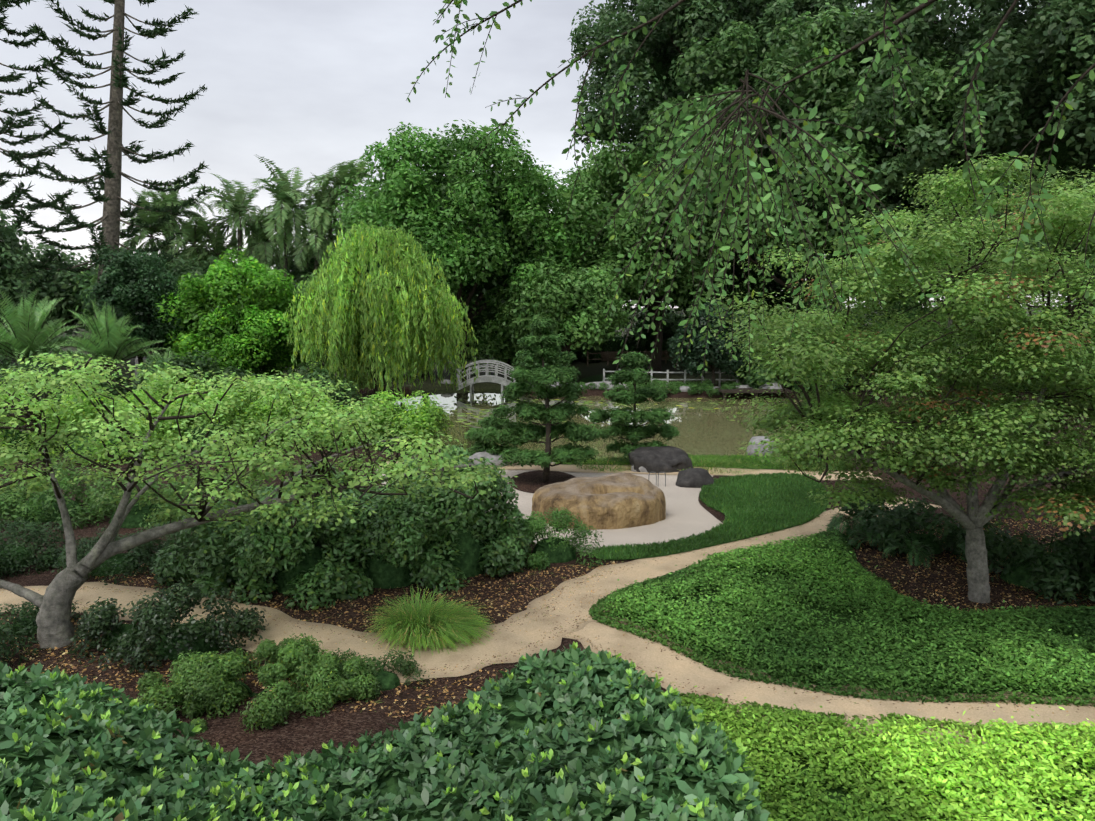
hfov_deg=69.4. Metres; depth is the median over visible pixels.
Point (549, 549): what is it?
round shrub
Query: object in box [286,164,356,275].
palm tree
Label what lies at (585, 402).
lily pads
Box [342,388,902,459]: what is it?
pond water
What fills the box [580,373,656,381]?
lawn bank
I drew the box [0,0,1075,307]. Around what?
sky
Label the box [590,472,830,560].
lawn crescent
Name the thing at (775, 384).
pond edging rock
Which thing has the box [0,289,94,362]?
cycad
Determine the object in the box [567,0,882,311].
tree
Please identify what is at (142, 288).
tree
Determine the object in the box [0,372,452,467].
light shrub
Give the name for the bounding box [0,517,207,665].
shrub
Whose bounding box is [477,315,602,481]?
pine tree
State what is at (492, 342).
tree
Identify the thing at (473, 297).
tree
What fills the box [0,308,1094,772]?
ground
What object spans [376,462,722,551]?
gravel court
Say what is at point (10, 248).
tree
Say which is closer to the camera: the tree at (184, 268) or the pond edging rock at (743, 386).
the pond edging rock at (743, 386)
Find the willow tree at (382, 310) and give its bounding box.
[280,220,477,403]
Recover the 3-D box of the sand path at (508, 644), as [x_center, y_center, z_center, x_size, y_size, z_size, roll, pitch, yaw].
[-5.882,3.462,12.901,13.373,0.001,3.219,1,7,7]
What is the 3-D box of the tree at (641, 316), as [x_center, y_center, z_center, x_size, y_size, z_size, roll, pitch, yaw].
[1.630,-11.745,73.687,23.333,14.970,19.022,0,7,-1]
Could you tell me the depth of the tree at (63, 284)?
70.14 m
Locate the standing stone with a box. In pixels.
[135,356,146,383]
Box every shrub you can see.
[0,346,361,413]
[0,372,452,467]
[0,457,268,528]
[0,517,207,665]
[67,579,268,673]
[136,633,379,733]
[150,444,534,610]
[309,648,429,699]
[493,285,1094,396]
[518,507,605,570]
[579,379,743,396]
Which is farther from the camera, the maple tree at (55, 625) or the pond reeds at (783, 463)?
the pond reeds at (783, 463)
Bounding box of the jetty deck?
[715,387,791,399]
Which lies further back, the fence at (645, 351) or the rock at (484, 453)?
the fence at (645, 351)
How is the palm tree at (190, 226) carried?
on the ground
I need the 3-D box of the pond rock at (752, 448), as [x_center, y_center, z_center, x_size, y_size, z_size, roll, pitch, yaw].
[7.611,1.237,28.082,1.117,0.611,0.952,0,7,-1]
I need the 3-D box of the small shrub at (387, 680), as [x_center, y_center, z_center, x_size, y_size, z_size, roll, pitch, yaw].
[-2.436,3.596,10.877,1.670,0.627,1.088,0,7,-1]
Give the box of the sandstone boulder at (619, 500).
[532,473,665,529]
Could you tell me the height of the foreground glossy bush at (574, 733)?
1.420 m
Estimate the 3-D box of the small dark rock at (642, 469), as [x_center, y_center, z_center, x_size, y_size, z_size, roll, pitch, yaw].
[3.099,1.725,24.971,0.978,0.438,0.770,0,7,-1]
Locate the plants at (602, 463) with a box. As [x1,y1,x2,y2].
[576,457,630,472]
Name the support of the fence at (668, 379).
on the sand bank
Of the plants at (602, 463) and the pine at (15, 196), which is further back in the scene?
the pine at (15, 196)
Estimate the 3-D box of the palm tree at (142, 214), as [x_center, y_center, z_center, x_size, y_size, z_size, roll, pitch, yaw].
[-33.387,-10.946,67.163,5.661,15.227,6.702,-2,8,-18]
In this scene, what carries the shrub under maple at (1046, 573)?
on the ground
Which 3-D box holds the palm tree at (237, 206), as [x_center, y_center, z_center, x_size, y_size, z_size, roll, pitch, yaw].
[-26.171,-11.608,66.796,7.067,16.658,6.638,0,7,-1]
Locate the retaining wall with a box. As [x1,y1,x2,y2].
[601,351,683,360]
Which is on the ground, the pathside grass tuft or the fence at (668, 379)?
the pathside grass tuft
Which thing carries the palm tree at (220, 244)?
on the ground
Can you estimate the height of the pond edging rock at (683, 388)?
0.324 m
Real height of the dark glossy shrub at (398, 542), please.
3.818 m
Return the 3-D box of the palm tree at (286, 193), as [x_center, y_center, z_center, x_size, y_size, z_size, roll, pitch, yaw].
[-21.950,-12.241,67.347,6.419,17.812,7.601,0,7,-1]
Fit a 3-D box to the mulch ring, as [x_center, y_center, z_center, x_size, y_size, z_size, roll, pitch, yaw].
[-0.100,2.099,23.423,2.100,0.001,3.200,0,7,-1]
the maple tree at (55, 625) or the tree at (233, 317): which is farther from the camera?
the tree at (233, 317)
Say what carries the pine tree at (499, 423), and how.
on the ground
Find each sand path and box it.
[0,582,596,682]
[382,461,881,479]
[527,497,1094,751]
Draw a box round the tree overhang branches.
[406,0,1094,379]
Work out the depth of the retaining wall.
76.18 m
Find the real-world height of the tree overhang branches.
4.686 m
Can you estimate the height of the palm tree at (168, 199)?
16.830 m
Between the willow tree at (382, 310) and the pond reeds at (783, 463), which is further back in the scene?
the willow tree at (382, 310)
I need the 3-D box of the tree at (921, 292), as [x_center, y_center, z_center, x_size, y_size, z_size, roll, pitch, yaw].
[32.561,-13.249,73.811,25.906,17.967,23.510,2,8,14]
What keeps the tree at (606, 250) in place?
on the ground
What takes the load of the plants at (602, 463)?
on the gravel court
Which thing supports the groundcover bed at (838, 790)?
on the ground
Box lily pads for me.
[425,391,733,435]
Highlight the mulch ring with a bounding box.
[509,470,574,492]
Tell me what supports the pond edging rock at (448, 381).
on the ground
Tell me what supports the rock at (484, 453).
on the gravel court
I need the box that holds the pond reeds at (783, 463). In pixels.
[768,458,842,471]
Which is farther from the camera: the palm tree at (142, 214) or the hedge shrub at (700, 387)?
the palm tree at (142, 214)
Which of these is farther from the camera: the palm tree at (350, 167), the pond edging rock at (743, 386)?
the palm tree at (350, 167)
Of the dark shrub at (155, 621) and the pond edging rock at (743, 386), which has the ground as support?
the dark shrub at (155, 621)
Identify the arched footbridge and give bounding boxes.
[456,360,515,395]
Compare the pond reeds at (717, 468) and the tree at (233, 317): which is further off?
the tree at (233, 317)
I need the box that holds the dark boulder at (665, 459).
[629,446,692,472]
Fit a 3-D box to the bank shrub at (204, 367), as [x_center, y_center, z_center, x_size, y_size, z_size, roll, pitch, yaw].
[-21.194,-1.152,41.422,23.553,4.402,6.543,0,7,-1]
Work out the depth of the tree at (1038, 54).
40.92 m
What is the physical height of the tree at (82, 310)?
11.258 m
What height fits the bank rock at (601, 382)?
0.537 m
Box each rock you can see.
[441,379,452,383]
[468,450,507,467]
[585,380,620,388]
[631,465,647,472]
[676,468,713,487]
[677,386,688,391]
[735,385,752,387]
[746,436,775,455]
[758,382,781,388]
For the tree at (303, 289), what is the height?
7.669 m
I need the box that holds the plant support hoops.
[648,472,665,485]
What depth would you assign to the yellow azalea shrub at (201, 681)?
10.19 m
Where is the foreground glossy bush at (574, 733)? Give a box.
[0,641,772,820]
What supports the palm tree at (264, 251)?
on the ground
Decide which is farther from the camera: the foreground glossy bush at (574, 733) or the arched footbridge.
the arched footbridge
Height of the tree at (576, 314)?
8.960 m
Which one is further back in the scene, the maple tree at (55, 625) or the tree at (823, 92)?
the tree at (823, 92)
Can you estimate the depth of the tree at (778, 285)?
69.40 m
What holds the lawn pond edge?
on the sand path at (566, 468)
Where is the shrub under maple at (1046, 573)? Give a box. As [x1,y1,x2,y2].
[838,486,1094,611]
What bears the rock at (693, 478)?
on the gravel court
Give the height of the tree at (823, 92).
24.134 m
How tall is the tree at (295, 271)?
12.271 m
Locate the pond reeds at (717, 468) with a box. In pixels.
[677,454,763,474]
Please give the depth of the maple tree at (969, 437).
12.17 m
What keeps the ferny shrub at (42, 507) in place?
on the ground
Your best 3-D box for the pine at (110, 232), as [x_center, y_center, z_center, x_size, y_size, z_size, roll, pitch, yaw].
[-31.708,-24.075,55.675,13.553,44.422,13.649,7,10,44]
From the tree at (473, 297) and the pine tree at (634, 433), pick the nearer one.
the pine tree at (634, 433)
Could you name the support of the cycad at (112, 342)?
on the ground
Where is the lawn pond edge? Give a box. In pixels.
[553,453,850,469]
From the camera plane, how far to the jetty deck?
47.31 m
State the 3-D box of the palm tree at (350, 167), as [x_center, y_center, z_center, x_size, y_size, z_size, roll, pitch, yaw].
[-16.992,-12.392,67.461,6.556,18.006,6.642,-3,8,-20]
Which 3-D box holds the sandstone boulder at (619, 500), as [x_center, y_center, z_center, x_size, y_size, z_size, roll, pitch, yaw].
[1.260,2.308,19.355,3.307,1.304,2.148,0,7,-1]
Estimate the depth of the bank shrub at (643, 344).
51.93 m
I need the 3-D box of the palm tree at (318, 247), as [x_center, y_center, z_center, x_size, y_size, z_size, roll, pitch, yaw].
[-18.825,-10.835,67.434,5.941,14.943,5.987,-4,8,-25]
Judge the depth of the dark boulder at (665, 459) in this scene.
24.72 m
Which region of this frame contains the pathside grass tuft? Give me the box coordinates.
[360,585,496,655]
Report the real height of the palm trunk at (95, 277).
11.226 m
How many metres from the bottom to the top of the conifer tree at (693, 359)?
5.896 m

